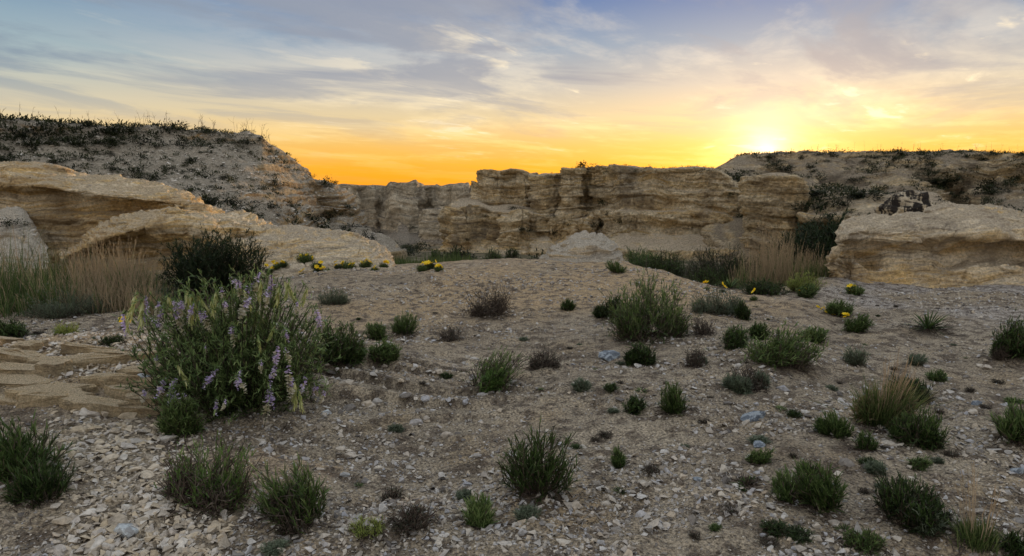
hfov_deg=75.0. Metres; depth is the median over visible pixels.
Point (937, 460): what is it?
sprig
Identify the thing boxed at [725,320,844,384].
shrub
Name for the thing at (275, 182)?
slope bush
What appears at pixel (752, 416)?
stone
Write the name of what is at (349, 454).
stone
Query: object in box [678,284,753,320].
shrub
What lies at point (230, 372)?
flowering shrub
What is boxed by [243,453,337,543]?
plant
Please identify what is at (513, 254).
shrub
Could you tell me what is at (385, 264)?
yellow flower plant
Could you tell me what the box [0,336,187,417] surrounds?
layered rock ledge
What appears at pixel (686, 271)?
shrub
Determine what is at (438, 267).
yellow flower plant
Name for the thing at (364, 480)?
stone
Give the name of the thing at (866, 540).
plant
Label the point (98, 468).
stone
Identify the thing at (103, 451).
stone
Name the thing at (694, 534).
sprig
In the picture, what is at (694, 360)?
shrub
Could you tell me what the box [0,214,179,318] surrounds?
tall grass
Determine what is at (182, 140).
hillside shrub
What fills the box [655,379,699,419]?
plant
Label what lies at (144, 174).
hillside shrub
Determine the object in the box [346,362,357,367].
stone
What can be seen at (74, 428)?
stone
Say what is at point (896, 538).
stone
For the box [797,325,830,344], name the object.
shrub
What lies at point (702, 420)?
sprig
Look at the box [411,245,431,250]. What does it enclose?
canyon shrub
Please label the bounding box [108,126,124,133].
hillside shrub
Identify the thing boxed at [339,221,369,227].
hillside shrub
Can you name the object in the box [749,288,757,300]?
yellow flower plant
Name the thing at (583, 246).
rock outcrop
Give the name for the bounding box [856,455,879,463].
sprig
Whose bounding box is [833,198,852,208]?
slope shrub
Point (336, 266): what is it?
yellow flower plant
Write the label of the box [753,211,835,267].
juniper
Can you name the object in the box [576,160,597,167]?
ledge shrub
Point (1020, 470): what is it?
stone
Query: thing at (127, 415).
stone
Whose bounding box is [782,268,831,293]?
shrub
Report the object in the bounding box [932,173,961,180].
gully shrub
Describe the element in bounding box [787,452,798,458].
sprig
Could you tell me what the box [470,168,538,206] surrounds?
butte
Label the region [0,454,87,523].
plant
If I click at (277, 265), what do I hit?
yellow flower plant
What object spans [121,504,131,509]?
stone
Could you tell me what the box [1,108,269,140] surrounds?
dry stalks
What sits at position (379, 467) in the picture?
stone
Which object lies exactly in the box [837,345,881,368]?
plant
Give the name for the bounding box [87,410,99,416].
stone
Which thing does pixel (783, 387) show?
stone
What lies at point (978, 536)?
grass tussock
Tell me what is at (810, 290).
plant
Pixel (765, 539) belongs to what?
sprig
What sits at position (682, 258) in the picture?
shrub
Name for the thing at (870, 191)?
slope bush
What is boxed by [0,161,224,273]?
rock outcrop
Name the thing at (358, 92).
sky
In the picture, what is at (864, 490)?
sprig
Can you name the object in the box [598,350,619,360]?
stone
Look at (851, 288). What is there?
yellow flower plant
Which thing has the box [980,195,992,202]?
slope shrub
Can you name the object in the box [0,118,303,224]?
scrub
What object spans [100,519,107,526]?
stone
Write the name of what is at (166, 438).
stone
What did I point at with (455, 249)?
shrub
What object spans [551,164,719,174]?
scrub
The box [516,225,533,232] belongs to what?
ledge shrub
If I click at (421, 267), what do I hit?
yellow flower plant
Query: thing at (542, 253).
canyon shrub
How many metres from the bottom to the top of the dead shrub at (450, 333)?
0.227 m
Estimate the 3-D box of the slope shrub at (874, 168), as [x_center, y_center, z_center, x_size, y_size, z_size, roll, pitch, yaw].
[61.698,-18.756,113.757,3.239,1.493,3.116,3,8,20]
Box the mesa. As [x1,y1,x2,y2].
[700,149,1023,264]
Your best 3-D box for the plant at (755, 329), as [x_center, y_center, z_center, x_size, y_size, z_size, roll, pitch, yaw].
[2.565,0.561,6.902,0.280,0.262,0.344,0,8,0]
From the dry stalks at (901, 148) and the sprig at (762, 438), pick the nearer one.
the sprig at (762, 438)
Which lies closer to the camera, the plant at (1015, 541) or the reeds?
the plant at (1015, 541)
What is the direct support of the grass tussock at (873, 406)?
on the ground at (584, 422)
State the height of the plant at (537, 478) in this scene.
0.481 m
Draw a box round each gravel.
[2,331,235,555]
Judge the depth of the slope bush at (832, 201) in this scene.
75.94 m
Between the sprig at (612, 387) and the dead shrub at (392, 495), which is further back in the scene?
the sprig at (612, 387)
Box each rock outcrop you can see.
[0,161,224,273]
[55,206,272,292]
[220,224,394,283]
[539,230,628,262]
[824,202,1023,287]
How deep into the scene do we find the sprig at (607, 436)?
4.43 m
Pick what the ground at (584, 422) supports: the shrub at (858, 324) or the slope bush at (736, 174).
the shrub at (858, 324)
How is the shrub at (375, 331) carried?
on the ground at (584, 422)
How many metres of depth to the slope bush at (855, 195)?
75.75 m
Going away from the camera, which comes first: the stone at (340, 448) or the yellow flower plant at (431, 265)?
the stone at (340, 448)
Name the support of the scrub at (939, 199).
on the rocky slope
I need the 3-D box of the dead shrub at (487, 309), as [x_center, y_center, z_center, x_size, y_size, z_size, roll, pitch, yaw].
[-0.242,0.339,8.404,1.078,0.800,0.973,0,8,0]
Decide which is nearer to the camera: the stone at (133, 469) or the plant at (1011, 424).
the stone at (133, 469)
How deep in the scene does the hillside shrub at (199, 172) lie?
43.07 m
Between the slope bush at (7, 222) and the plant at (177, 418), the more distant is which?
the slope bush at (7, 222)
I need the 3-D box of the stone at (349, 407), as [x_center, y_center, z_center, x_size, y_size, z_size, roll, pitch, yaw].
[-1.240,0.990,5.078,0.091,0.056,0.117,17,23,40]
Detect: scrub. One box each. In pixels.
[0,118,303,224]
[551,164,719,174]
[724,148,1023,217]
[807,189,956,215]
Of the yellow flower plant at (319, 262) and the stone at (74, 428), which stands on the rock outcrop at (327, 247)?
the yellow flower plant at (319, 262)
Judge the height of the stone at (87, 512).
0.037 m
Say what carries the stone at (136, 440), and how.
on the ground at (584, 422)
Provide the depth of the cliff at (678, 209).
101.68 m
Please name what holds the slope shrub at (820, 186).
on the mesa
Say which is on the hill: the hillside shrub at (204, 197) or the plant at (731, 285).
the hillside shrub at (204, 197)
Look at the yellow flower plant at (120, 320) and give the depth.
7.28 m
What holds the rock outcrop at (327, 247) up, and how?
on the ground at (584, 422)
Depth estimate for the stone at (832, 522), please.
3.10 m
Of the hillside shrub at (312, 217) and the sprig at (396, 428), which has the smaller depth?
the sprig at (396, 428)
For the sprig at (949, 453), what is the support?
on the ground at (584, 422)
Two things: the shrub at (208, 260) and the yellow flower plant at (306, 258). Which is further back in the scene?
the yellow flower plant at (306, 258)
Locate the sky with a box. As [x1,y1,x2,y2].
[0,0,1023,185]
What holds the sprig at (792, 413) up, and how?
on the ground at (584, 422)
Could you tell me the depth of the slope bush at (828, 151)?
122.24 m
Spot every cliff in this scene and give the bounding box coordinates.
[338,180,470,245]
[437,198,599,254]
[527,164,743,260]
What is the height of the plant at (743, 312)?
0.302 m
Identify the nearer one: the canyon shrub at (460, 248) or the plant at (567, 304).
the plant at (567, 304)
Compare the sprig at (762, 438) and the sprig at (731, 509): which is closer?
the sprig at (731, 509)
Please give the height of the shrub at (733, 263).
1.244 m
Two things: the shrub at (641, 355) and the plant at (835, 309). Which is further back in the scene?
the plant at (835, 309)
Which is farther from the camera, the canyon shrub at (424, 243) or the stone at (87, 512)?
the canyon shrub at (424, 243)
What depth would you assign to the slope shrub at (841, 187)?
80.63 m
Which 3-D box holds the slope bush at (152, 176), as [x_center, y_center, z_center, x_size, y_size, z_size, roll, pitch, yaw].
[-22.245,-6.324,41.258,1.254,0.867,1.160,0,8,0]
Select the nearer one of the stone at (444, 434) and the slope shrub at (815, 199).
the stone at (444, 434)
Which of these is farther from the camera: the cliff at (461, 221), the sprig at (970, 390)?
the cliff at (461, 221)
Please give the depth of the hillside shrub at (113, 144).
46.67 m
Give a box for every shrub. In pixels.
[15,281,119,326]
[42,137,57,144]
[68,150,99,159]
[79,138,99,143]
[83,147,97,152]
[106,140,123,147]
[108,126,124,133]
[112,263,340,426]
[112,278,182,305]
[127,171,157,177]
[149,429,269,537]
[154,223,275,302]
[172,136,192,145]
[186,157,197,162]
[193,169,204,175]
[198,193,221,204]
[205,195,217,205]
[222,196,263,208]
[223,174,239,178]
[241,137,266,144]
[259,184,277,189]
[267,201,280,208]
[305,210,323,222]
[309,318,370,376]
[316,217,334,229]
[317,176,332,186]
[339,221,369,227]
[361,229,375,239]
[363,321,390,340]
[366,337,402,369]
[373,496,442,545]
[377,482,405,501]
[402,246,424,255]
[403,240,430,248]
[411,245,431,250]
[431,249,442,259]
[432,322,465,343]
[447,245,461,257]
[453,346,530,399]
[456,245,478,259]
[458,251,480,259]
[458,281,532,323]
[482,246,504,258]
[504,246,521,258]
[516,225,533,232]
[517,344,573,377]
[530,247,543,258]
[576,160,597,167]
[587,254,703,345]
[588,294,628,319]
[623,245,657,263]
[623,340,659,369]
[627,248,663,266]
[639,247,684,277]
[660,247,703,269]
[662,252,686,278]
[677,262,699,278]
[677,345,709,368]
[678,244,748,282]
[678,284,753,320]
[684,265,733,286]
[685,315,717,336]
[712,245,766,285]
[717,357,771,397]
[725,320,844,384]
[736,277,790,296]
[762,160,796,167]
[780,162,792,172]
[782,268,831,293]
[790,195,828,210]
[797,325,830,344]
[807,170,827,179]
[808,183,830,189]
[808,195,826,203]
[809,190,824,197]
[809,203,844,212]
[822,183,854,191]
[822,212,833,220]
[825,186,862,200]
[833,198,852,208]
[837,312,876,333]
[845,177,863,182]
[860,468,954,540]
[862,185,884,196]
[864,154,880,158]
[868,164,883,171]
[879,370,949,405]
[883,402,960,454]
[894,149,912,156]
[916,157,936,165]
[916,170,935,175]
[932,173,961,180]
[932,182,948,187]
[960,195,970,201]
[968,183,1010,195]
[979,188,996,195]
[979,308,1023,367]
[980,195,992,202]
[981,177,996,185]
[999,177,1023,186]
[1000,177,1017,183]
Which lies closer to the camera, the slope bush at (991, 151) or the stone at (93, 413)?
the stone at (93, 413)
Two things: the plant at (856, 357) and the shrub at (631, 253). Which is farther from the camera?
the shrub at (631, 253)
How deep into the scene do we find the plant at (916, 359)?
6.17 m
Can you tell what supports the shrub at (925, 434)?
on the ground at (584, 422)
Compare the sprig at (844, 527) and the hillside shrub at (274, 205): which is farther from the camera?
the hillside shrub at (274, 205)
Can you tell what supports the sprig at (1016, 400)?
on the ground at (584, 422)
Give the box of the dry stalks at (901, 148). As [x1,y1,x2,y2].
[811,143,1017,151]
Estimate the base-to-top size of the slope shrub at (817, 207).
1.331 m
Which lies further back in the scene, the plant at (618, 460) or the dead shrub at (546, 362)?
the dead shrub at (546, 362)
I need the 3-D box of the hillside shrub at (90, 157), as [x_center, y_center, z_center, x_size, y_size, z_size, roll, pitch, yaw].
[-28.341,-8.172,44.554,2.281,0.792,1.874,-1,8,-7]
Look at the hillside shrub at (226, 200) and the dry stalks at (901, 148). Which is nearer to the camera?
the hillside shrub at (226, 200)
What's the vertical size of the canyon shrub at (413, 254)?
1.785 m
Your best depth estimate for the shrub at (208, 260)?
9.75 m
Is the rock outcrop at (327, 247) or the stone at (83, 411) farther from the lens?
the rock outcrop at (327, 247)
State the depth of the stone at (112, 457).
3.78 m
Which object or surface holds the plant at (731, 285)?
on the ground at (584, 422)
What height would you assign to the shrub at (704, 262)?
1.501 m
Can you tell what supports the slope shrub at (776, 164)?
on the mesa
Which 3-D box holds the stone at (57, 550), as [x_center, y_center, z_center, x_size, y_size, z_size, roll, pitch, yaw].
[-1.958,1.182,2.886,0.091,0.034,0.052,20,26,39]
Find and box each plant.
[0,317,36,337]
[0,409,99,498]
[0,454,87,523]
[52,320,88,334]
[97,333,131,346]
[118,316,131,329]
[153,392,211,444]
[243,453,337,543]
[271,260,281,269]
[279,260,288,267]
[295,251,314,263]
[304,287,352,307]
[311,260,322,268]
[313,264,322,271]
[334,260,341,268]
[339,260,355,268]
[344,514,393,552]
[357,258,372,267]
[368,309,423,336]
[379,260,389,267]
[415,261,429,271]
[425,260,436,269]
[434,263,443,271]
[458,491,500,530]
[482,412,604,516]
[560,298,577,311]
[570,376,594,391]
[605,260,626,273]
[609,444,627,468]
[620,393,647,414]
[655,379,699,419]
[706,277,745,289]
[719,324,752,349]
[729,473,764,488]
[731,300,752,320]
[744,447,780,465]
[746,321,771,340]
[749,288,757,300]
[769,463,803,506]
[789,455,859,523]
[791,457,825,478]
[795,282,818,297]
[809,407,875,441]
[816,299,860,319]
[835,527,892,555]
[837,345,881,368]
[844,283,864,295]
[845,429,880,453]
[861,459,889,475]
[875,310,971,339]
[902,500,954,541]
[905,352,929,365]
[906,453,936,471]
[924,368,949,381]
[981,394,1023,454]
[998,528,1023,555]
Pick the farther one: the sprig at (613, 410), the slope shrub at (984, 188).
the slope shrub at (984, 188)
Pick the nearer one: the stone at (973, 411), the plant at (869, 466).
the plant at (869, 466)
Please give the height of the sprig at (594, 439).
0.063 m
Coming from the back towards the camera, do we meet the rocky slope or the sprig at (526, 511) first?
the rocky slope
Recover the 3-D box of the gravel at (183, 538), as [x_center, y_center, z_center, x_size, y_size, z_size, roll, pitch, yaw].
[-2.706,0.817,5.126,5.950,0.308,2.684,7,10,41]
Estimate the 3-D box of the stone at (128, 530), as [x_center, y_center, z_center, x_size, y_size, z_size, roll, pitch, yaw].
[-1.742,1.142,3.013,0.106,0.045,0.088,16,4,-8]
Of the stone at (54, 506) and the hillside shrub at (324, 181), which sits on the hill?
the hillside shrub at (324, 181)
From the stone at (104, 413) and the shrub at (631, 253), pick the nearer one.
the stone at (104, 413)
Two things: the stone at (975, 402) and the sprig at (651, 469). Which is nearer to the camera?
the sprig at (651, 469)
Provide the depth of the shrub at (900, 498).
3.08 m
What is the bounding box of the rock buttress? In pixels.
[737,172,810,261]
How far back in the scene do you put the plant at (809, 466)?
3.54 m
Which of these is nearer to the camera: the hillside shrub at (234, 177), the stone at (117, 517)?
the stone at (117, 517)
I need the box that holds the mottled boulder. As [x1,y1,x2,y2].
[874,190,933,215]
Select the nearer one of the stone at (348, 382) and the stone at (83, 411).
the stone at (83, 411)
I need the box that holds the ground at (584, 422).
[0,246,1023,555]
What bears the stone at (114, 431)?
on the ground at (584, 422)
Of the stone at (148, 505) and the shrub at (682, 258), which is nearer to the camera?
the stone at (148, 505)
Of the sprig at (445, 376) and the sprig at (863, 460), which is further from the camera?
the sprig at (445, 376)
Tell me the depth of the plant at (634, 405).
4.80 m
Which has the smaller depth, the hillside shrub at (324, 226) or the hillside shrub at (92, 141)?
the hillside shrub at (92, 141)
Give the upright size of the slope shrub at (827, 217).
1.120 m
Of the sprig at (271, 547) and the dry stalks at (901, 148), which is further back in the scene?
the dry stalks at (901, 148)
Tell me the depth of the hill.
47.50 m
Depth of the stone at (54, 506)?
3.21 m
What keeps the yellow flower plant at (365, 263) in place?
on the ground at (584, 422)
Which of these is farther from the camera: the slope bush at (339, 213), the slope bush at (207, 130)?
the slope bush at (339, 213)
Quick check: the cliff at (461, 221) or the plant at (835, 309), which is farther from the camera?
the cliff at (461, 221)
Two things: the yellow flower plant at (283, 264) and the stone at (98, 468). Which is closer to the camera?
the stone at (98, 468)
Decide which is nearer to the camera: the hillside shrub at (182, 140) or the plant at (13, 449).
the plant at (13, 449)
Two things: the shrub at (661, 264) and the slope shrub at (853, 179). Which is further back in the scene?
the slope shrub at (853, 179)
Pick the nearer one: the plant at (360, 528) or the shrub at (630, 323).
the plant at (360, 528)
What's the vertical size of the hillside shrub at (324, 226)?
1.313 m
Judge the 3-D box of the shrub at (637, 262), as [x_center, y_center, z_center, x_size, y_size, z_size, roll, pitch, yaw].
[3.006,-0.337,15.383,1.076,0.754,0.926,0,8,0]
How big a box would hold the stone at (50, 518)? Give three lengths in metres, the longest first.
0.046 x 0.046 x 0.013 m
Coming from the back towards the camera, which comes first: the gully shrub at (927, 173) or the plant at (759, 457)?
the gully shrub at (927, 173)
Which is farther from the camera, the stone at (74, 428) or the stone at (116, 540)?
the stone at (74, 428)
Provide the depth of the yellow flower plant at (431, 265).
12.01 m
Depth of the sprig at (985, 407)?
4.85 m
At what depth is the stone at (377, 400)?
5.20 m
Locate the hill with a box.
[0,118,406,258]
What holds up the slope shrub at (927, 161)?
on the mesa
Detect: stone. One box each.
[45,516,55,519]
[50,502,61,509]
[51,516,72,524]
[53,544,65,555]
[69,426,87,431]
[69,460,85,465]
[75,447,85,451]
[79,407,90,416]
[79,508,97,516]
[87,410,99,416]
[88,535,105,550]
[93,449,108,452]
[93,466,102,471]
[94,439,104,444]
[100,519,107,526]
[101,411,108,416]
[102,453,118,462]
[109,513,126,526]
[110,429,120,433]
[113,523,138,538]
[114,537,120,545]
[118,412,137,418]
[120,442,136,448]
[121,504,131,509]
[125,438,142,442]
[128,465,141,472]
[135,517,148,522]
[140,470,154,477]
[144,500,157,508]
[148,463,159,470]
[158,435,177,441]
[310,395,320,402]
[317,377,328,386]
[326,369,335,373]
[336,446,345,450]
[339,379,353,384]
[340,472,349,476]
[343,403,355,410]
[344,451,356,458]
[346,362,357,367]
[361,400,371,406]
[361,477,368,482]
[373,398,382,403]
[373,465,384,469]
[399,392,411,397]
[410,419,422,424]
[420,396,429,402]
[440,431,452,437]
[473,453,481,457]
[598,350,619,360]
[662,522,670,528]
[693,476,701,481]
[740,411,765,421]
[753,440,765,447]
[775,385,789,391]
[828,519,839,526]
[838,458,854,466]
[881,440,895,445]
[891,535,901,541]
[967,408,977,413]
[971,400,981,404]
[982,364,991,368]
[1010,467,1023,473]
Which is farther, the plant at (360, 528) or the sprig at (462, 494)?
the sprig at (462, 494)
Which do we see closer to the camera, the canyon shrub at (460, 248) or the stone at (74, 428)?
the stone at (74, 428)
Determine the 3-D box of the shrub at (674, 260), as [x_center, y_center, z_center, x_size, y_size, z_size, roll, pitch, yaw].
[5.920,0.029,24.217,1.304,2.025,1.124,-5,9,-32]
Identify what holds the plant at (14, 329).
on the ground at (584, 422)
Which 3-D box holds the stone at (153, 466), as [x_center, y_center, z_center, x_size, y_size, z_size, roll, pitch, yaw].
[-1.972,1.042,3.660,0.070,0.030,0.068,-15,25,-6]
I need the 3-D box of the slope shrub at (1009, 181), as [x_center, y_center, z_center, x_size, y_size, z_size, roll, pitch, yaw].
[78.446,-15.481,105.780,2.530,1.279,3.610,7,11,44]
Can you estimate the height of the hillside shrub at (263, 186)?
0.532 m
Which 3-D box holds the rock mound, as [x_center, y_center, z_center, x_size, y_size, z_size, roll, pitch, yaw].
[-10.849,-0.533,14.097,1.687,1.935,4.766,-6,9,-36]
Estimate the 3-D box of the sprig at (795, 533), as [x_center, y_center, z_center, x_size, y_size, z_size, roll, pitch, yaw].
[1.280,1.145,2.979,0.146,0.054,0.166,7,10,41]
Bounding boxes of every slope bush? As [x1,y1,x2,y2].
[0,217,29,226]
[116,166,151,174]
[144,169,163,180]
[160,118,191,129]
[199,127,211,134]
[269,177,289,186]
[325,206,355,215]
[730,168,754,181]
[807,182,838,198]
[816,148,837,154]
[819,197,842,206]
[834,187,895,201]
[848,189,862,199]
[980,149,1003,154]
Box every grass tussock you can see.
[806,345,962,435]
[923,460,1020,555]
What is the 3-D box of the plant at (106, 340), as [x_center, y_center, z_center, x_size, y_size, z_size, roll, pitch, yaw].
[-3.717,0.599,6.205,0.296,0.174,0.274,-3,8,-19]
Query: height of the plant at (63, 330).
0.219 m
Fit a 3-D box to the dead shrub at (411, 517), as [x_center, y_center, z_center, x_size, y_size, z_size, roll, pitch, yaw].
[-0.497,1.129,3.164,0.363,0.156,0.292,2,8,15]
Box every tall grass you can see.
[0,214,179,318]
[715,220,830,287]
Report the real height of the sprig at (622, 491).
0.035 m
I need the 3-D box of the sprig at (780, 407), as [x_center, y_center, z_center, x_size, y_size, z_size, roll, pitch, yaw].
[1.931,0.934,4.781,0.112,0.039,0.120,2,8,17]
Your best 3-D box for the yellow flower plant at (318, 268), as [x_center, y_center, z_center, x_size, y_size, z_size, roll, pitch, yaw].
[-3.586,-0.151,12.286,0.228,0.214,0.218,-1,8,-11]
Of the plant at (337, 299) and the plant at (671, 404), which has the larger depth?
the plant at (337, 299)
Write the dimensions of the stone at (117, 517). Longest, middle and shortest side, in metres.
0.110 x 0.069 x 0.036 m
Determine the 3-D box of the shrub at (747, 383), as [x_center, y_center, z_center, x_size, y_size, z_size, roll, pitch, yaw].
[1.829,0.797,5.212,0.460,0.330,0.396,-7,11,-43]
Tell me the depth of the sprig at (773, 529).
3.01 m
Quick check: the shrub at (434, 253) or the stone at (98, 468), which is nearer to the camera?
the stone at (98, 468)
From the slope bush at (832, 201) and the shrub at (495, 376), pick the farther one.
the slope bush at (832, 201)
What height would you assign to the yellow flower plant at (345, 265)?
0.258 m
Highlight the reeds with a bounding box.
[391,249,477,264]
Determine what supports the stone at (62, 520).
on the ground at (584, 422)
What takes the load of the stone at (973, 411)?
on the ground at (584, 422)
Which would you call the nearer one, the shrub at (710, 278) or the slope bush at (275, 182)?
the shrub at (710, 278)
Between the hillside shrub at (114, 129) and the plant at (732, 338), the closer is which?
the plant at (732, 338)
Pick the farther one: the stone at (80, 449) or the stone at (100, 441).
the stone at (100, 441)
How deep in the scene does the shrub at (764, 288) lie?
9.85 m
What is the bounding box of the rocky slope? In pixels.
[796,189,955,231]
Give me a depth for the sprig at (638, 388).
5.25 m
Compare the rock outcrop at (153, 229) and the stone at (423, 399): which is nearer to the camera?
the stone at (423, 399)
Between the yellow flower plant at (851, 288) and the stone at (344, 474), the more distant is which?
the yellow flower plant at (851, 288)
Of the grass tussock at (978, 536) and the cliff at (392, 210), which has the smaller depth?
the grass tussock at (978, 536)
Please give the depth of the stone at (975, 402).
4.95 m
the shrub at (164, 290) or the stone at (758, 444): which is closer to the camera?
the stone at (758, 444)
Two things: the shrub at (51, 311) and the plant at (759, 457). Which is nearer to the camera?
the plant at (759, 457)
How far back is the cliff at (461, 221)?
109.58 m
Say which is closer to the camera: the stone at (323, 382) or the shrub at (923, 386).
the shrub at (923, 386)
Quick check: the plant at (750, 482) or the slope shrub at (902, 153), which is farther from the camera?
the slope shrub at (902, 153)
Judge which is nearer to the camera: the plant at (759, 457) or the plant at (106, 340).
the plant at (759, 457)
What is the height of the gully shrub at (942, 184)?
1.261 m
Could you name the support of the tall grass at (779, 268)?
on the ground at (584, 422)
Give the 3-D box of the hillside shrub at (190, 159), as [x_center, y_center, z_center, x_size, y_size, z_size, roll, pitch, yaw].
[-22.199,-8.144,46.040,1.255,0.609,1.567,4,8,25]
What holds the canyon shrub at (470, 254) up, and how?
on the ground at (584, 422)
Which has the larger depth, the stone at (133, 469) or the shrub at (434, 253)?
the shrub at (434, 253)
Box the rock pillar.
[418,208,442,246]
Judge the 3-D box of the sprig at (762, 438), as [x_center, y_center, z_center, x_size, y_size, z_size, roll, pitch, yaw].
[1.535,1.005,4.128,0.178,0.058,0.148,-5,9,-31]
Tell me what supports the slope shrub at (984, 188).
on the mesa
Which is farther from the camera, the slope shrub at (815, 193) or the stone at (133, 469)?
the slope shrub at (815, 193)
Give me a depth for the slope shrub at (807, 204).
77.85 m
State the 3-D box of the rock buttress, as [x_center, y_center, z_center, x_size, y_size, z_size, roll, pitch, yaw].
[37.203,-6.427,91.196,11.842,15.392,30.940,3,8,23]
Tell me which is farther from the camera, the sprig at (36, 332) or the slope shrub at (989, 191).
the slope shrub at (989, 191)
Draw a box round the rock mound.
[0,206,48,285]
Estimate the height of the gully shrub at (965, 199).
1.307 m
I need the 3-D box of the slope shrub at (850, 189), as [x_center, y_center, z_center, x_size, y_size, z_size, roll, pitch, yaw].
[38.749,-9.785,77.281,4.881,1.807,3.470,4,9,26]
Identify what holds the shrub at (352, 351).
on the ground at (584, 422)
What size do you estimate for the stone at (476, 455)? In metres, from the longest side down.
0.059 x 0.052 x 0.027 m
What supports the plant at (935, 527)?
on the ground at (584, 422)
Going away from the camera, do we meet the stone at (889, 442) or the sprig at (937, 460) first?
the sprig at (937, 460)
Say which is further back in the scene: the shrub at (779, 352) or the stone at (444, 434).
the shrub at (779, 352)
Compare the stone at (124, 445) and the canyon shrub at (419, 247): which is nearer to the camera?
the stone at (124, 445)
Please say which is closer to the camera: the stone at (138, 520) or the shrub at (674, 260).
the stone at (138, 520)
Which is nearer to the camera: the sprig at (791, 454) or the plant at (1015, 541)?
the plant at (1015, 541)
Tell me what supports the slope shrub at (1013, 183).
on the mesa
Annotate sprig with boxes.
[33,328,47,334]
[255,537,291,555]
[387,423,404,432]
[440,371,453,378]
[454,488,475,501]
[513,503,542,522]
[569,444,582,448]
[588,434,603,441]
[597,428,613,438]
[603,382,619,392]
[607,407,619,412]
[612,486,627,494]
[635,387,646,392]
[636,462,661,474]
[688,531,701,539]
[694,418,711,423]
[708,522,722,531]
[721,503,743,516]
[747,434,772,443]
[757,532,780,548]
[759,518,791,540]
[774,405,786,410]
[784,409,803,417]
[784,523,815,544]
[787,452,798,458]
[825,384,839,390]
[833,523,852,531]
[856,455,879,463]
[857,487,870,494]
[931,457,944,463]
[932,407,944,413]
[940,448,960,457]
[964,385,977,392]
[977,403,992,409]
[989,377,1005,383]
[1001,396,1023,403]
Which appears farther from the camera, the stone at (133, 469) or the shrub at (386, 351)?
the shrub at (386, 351)
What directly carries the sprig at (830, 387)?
on the ground at (584, 422)
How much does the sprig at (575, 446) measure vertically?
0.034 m
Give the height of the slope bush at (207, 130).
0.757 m
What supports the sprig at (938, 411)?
on the ground at (584, 422)
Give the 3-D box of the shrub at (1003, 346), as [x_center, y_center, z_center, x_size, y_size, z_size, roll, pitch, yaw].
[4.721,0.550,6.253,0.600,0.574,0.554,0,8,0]
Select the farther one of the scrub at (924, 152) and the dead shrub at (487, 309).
the scrub at (924, 152)
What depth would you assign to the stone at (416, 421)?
4.80 m
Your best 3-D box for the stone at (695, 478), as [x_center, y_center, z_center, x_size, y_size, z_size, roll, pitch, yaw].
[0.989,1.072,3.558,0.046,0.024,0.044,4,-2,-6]
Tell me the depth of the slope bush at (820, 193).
79.47 m
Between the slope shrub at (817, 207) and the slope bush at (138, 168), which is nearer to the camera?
the slope bush at (138, 168)
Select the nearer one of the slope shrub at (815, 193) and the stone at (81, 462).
the stone at (81, 462)
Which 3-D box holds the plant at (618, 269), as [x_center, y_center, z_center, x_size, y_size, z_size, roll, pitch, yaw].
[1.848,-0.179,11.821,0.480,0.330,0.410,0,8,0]
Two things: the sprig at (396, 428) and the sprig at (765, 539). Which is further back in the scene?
the sprig at (396, 428)
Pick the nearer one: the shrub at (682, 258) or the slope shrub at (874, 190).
the shrub at (682, 258)
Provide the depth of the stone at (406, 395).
5.20 m
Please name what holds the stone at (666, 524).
on the ground at (584, 422)
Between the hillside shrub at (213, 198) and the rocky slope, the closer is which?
the hillside shrub at (213, 198)
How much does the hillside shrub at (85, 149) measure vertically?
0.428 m
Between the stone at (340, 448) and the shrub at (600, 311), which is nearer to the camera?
the stone at (340, 448)
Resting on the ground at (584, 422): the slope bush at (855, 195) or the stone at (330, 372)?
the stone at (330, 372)
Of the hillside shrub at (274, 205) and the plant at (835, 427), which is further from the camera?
the hillside shrub at (274, 205)
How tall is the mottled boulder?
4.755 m
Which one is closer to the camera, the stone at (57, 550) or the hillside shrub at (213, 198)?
the stone at (57, 550)
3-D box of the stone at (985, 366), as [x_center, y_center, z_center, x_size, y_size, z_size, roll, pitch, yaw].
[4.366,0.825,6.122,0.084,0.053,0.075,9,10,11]
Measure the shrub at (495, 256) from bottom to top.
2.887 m
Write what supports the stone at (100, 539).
on the ground at (584, 422)
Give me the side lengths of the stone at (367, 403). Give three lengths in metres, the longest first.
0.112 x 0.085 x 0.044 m
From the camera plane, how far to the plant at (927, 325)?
7.55 m
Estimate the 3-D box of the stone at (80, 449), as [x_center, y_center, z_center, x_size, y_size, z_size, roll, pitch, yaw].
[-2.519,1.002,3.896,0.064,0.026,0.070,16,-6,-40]
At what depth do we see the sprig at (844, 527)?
3.08 m
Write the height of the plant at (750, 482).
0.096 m
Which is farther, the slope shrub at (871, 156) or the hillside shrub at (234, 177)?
the slope shrub at (871, 156)
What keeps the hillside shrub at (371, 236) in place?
on the hill
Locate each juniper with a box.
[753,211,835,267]
[779,205,849,253]
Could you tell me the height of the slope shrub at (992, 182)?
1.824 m
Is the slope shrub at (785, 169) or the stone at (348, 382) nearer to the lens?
the stone at (348, 382)
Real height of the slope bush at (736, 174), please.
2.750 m
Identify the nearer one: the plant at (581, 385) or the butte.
the plant at (581, 385)
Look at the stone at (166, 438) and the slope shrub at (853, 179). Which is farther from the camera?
the slope shrub at (853, 179)
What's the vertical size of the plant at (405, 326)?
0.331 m
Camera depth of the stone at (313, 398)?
5.11 m
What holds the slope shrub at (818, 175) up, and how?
on the mesa
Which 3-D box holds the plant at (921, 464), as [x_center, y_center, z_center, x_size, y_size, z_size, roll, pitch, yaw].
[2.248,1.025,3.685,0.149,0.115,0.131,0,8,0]
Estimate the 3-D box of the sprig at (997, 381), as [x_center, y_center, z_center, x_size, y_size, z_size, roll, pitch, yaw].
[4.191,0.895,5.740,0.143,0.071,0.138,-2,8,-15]

